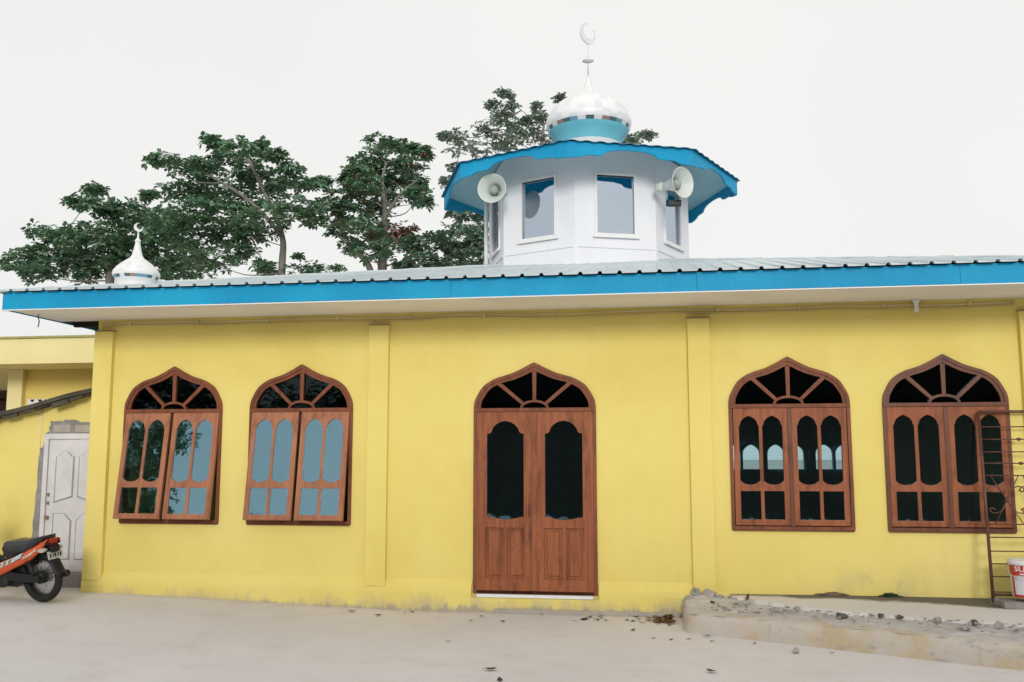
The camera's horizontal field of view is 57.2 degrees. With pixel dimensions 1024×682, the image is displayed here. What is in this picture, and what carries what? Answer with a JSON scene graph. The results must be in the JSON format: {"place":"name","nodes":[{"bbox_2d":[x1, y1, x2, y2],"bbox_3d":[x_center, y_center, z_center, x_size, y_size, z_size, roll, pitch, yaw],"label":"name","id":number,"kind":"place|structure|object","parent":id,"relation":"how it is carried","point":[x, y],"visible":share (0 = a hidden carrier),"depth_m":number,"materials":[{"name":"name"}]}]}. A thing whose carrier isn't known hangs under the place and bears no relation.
{"place":"outdoors","nodes":[
{"label":"outdoors","id":0,"kind":"place"},
{"bbox_2d":[0,392,6,410],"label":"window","id":1,"kind":"structure","parent":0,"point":[3,398],"depth_m":21.48,"materials":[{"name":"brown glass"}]},
{"bbox_2d":[0,460,1023,681],"bbox_3d":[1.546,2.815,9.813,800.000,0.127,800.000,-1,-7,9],"label":"ground","id":2,"kind":"structure","parent":0,"point":[70,635],"depth_m":8.03,"materials":[{"name":"concrete"}]},
{"bbox_2d":[0,533,69,601],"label":"motorcycle","id":3,"kind":"object","parent":2,"relation":"on","point":[36,569],"visible":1,"depth_m":9.98,"materials":[{"name":"black rubber"}]},
{"bbox_2d":[0,388,91,587],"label":"shed","id":4,"kind":"structure","parent":2,"relation":"on","point":[44,447],"depth_m":11.42,"materials":[{"name":"yellow paint"}]},
{"bbox_2d":[39,433,88,571],"bbox_3d":[-5.325,1.945,11.345,0.771,1.645,0.123,-1,-7,9],"label":"door","id":5,"kind":"structure","parent":4,"relation":"in","point":[65,458],"depth_m":11.36,"materials":[{"name":"white wood"}]},
{"bbox_2d":[0,335,94,409],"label":"building","id":6,"kind":"structure","parent":2,"relation":"on","point":[34,369],"depth_m":15.69,"materials":[{"name":"beige paint"}]},
{"bbox_2d":[0,179,217,286],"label":"tree","id":7,"kind":"object","parent":2,"relation":"on","point":[119,244],"visible":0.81,"depth_m":24.61,"materials":[{"name":"green plant"}]},
{"bbox_2d":[136,131,339,275],"bbox_3d":[-6.970,-0.440,22.759,5.934,9.743,3.669,-1,-7,9],"label":"tree","id":8,"kind":"object","parent":2,"relation":"on","point":[236,226],"visible":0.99,"depth_m":22.87,"materials":[{"name":"green plant"}]},
{"bbox_2d":[281,251,347,274],"bbox_3d":[-4.716,1.048,21.871,1.412,6.569,2.723,2,-7,-17],"label":"shrub","id":9,"kind":"object","parent":2,"relation":"on","point":[299,256],"visible":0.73,"depth_m":22.74,"materials":[{"name":"green plant"}]},
{"bbox_2d":[314,131,438,269],"bbox_3d":[-3.342,-0.579,23.219,3.073,10.124,3.364,1,-7,-6],"label":"tree","id":10,"kind":"object","parent":2,"relation":"on","point":[379,239],"visible":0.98,"depth_m":23.45,"materials":[{"name":"green plant"}]},
{"bbox_2d":[385,210,488,268],"bbox_3d":[-1.640,0.154,23.723,2.802,8.786,2.990,-1,-7,9],"label":"tree","id":11,"kind":"object","parent":2,"relation":"on","point":[468,247],"visible":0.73,"depth_m":23.23,"materials":[{"name":"green plant"}]},
{"bbox_2d":[0,23,1023,617],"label":"mosque","id":12,"kind":"structure","parent":2,"relation":"on","point":[584,387],"depth_m":10.29,"materials":[{"name":"yellow paint"}]},
{"bbox_2d":[113,366,222,523],"bbox_3d":[-3.940,1.188,10.801,1.215,1.808,0.313,-1,-7,9],"label":"window","id":13,"kind":"structure","parent":12,"relation":"in","point":[178,394],"depth_m":10.81,"materials":[{"name":"brown wood"}]},
{"bbox_2d":[243,364,352,525],"bbox_3d":[-2.402,1.159,10.572,1.225,1.808,0.305,-1,-7,9],"label":"window","id":14,"kind":"structure","parent":12,"relation":"in","point":[302,395],"depth_m":10.59,"materials":[{"name":"brown wood"}]},
{"bbox_2d":[477,173,507,202],"bbox_3d":[-0.249,-2.188,13.956,0.432,0.433,0.665,-1,-7,9],"label":"loudspeaker","id":15,"kind":"object","parent":12,"relation":"attached to","point":[491,188],"visible":1,"depth_m":13.73,"materials":[{"name":"metal"}]},
{"bbox_2d":[473,362,597,599],"bbox_3d":[0.248,1.490,10.196,1.345,2.522,0.160,-1,-7,9],"label":"door","id":16,"kind":"structure","parent":12,"relation":"in","point":[533,555],"depth_m":10.13,"materials":[{"name":"brown wood"}]},
{"bbox_2d":[654,166,693,206],"bbox_3d":[2.244,-2.169,13.362,0.444,0.511,0.539,5,-9,-37],"label":"loudspeaker","id":17,"kind":"object","parent":12,"relation":"attached to","point":[680,183],"visible":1,"depth_m":13.29,"materials":[{"name":"metal"}]},
{"bbox_2d":[728,357,855,531],"bbox_3d":[2.911,1.069,9.850,1.235,1.813,0.134,-1,-7,9],"label":"window","id":18,"kind":"structure","parent":12,"relation":"in","point":[787,390],"depth_m":9.81,"materials":[{"name":"brown wood"}]},
{"bbox_2d":[882,354,1016,533],"bbox_3d":[4.443,1.039,9.617,1.225,1.813,0.134,-1,-7,9],"label":"window","id":19,"kind":"structure","parent":12,"relation":"in","point":[943,388],"depth_m":9.58,"materials":[{"name":"brown wood"}]},
{"bbox_2d":[435,86,658,188],"bbox_3d":[0.946,-1.339,26.277,6.513,12.369,3.092,-1,-7,9],"label":"tree","id":20,"kind":"object","parent":2,"relation":"on","point":[538,116],"visible":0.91,"depth_m":26.84,"materials":[{"name":"green plant"}]},
{"bbox_2d":[643,614,676,624],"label":"leaf litter","id":21,"kind":"object","parent":2,"relation":"on","point":[666,618],"visible":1,"depth_m":9.46,"materials":[{"name":"brown plant"}]},
{"bbox_2d":[792,647,799,652],"bbox_3d":[2.404,2.616,7.949,0.053,0.048,0.058,-5,-9,35],"label":"stone","id":22,"kind":"object","parent":2,"relation":"on","point":[795,650],"visible":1,"depth_m":7.93,"materials":[{"name":"beige stone"}]},
{"bbox_2d":[682,594,1023,644],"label":"pavement edge","id":23,"kind":"object","parent":2,"relation":"on","point":[701,603],"visible":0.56,"depth_m":8.47,"materials":[{"name":"concrete"}]},
{"bbox_2d":[683,595,694,599],"bbox_3d":[1.851,2.631,9.565,0.199,0.054,0.131,4,-13,40],"label":"concrete chunk","id":24,"kind":"object","parent":23,"relation":"on","point":[688,597],"visible":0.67,"depth_m":9.56,"materials":[{"name":"grey concrete"}]},
{"bbox_2d":[692,587,700,595],"bbox_3d":[1.897,2.570,9.656,0.100,0.081,0.116,7,1,24],"label":"concrete chunk","id":25,"kind":"object","parent":23,"relation":"on","point":[696,591],"visible":1,"depth_m":9.63,"materials":[{"name":"grey concrete"}]},
{"bbox_2d":[702,588,716,598],"bbox_3d":[2.024,2.599,9.617,0.147,0.122,0.100,10,-5,10],"label":"concrete chunk","id":26,"kind":"object","parent":23,"relation":"on","point":[709,593],"visible":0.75,"depth_m":9.59,"materials":[{"name":"grey concrete"}]},
{"bbox_2d":[736,601,750,605],"bbox_3d":[2.289,2.600,9.291,0.153,0.047,0.118,-9,-17,-5],"label":"concrete chunk","id":27,"kind":"object","parent":23,"relation":"on","point":[744,603],"visible":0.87,"depth_m":9.26,"materials":[{"name":"grey concrete"}]},
{"bbox_2d":[836,612,848,618],"bbox_3d":[2.989,2.488,8.511,0.088,0.050,0.093,3,-8,-23],"label":"stone","id":28,"kind":"object","parent":23,"relation":"on","point":[843,615],"visible":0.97,"depth_m":8.49,"materials":[{"name":"grey stone"}]},
{"bbox_2d":[933,617,941,622],"bbox_3d":[3.751,2.453,8.273,0.070,0.047,0.071,3,-8,-24],"label":"stone","id":29,"kind":"object","parent":23,"relation":"on","point":[937,619],"visible":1,"depth_m":8.26,"materials":[{"name":"grey stone"}]},
{"bbox_2d":[994,622,1003,627],"bbox_3d":[4.153,2.418,8.012,0.082,0.044,0.063,-5,-9,36],"label":"stone","id":30,"kind":"object","parent":23,"relation":"on","point":[999,624],"visible":1,"depth_m":7.99,"materials":[{"name":"grey stone"}]},
{"bbox_2d":[683,611,1023,670],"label":"kerb","id":31,"kind":"structure","parent":2,"relation":"on","point":[1003,653],"depth_m":8.00,"materials":[{"name":"concrete"}]},
{"bbox_2d":[0,0,1023,459],"label":"sky","id":32,"kind":"structure","parent":0,"point":[857,128],"materials":[{"name":"white"}]},
{"bbox_2d":[731,594,1023,626],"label":"pavement","id":33,"kind":"structure","parent":0,"point":[967,610],"depth_m":8.93,"materials":[{"name":"grey concrete"}]},
{"bbox_2d":[814,592,848,595],"bbox_3d":[3.249,2.586,9.559,0.364,0.059,0.095,-1,-7,9],"label":"soil heap","id":34,"kind":"object","parent":33,"relation":"on","point":[832,594],"visible":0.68,"depth_m":9.53,"materials":[{"name":"brown soil"}]},
{"bbox_2d":[879,593,904,597],"bbox_3d":[3.809,2.550,9.450,0.389,0.050,0.100,-1,-7,9],"label":"moss tuft","id":35,"kind":"object","parent":33,"relation":"on","point":[889,595],"visible":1,"depth_m":9.44,"materials":[{"name":"green plant"}]},
{"bbox_2d":[989,597,1023,608],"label":"cement slab","id":36,"kind":"structure","parent":33,"relation":"on","point":[1011,603],"depth_m":8.84,"materials":[{"name":"grey concrete"}]},
{"bbox_2d":[976,410,1023,601],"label":"iron gate","id":37,"kind":"structure","parent":36,"relation":"on","point":[993,592],"depth_m":9.25,"materials":[{"name":"brown metal"}]},
{"bbox_2d":[1006,558,1023,597],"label":"paint bucket","id":38,"kind":"object","parent":36,"relation":"on","point":[1016,569],"visible":1,"depth_m":8.83,"materials":[{"name":"white plastic"}]}
]}

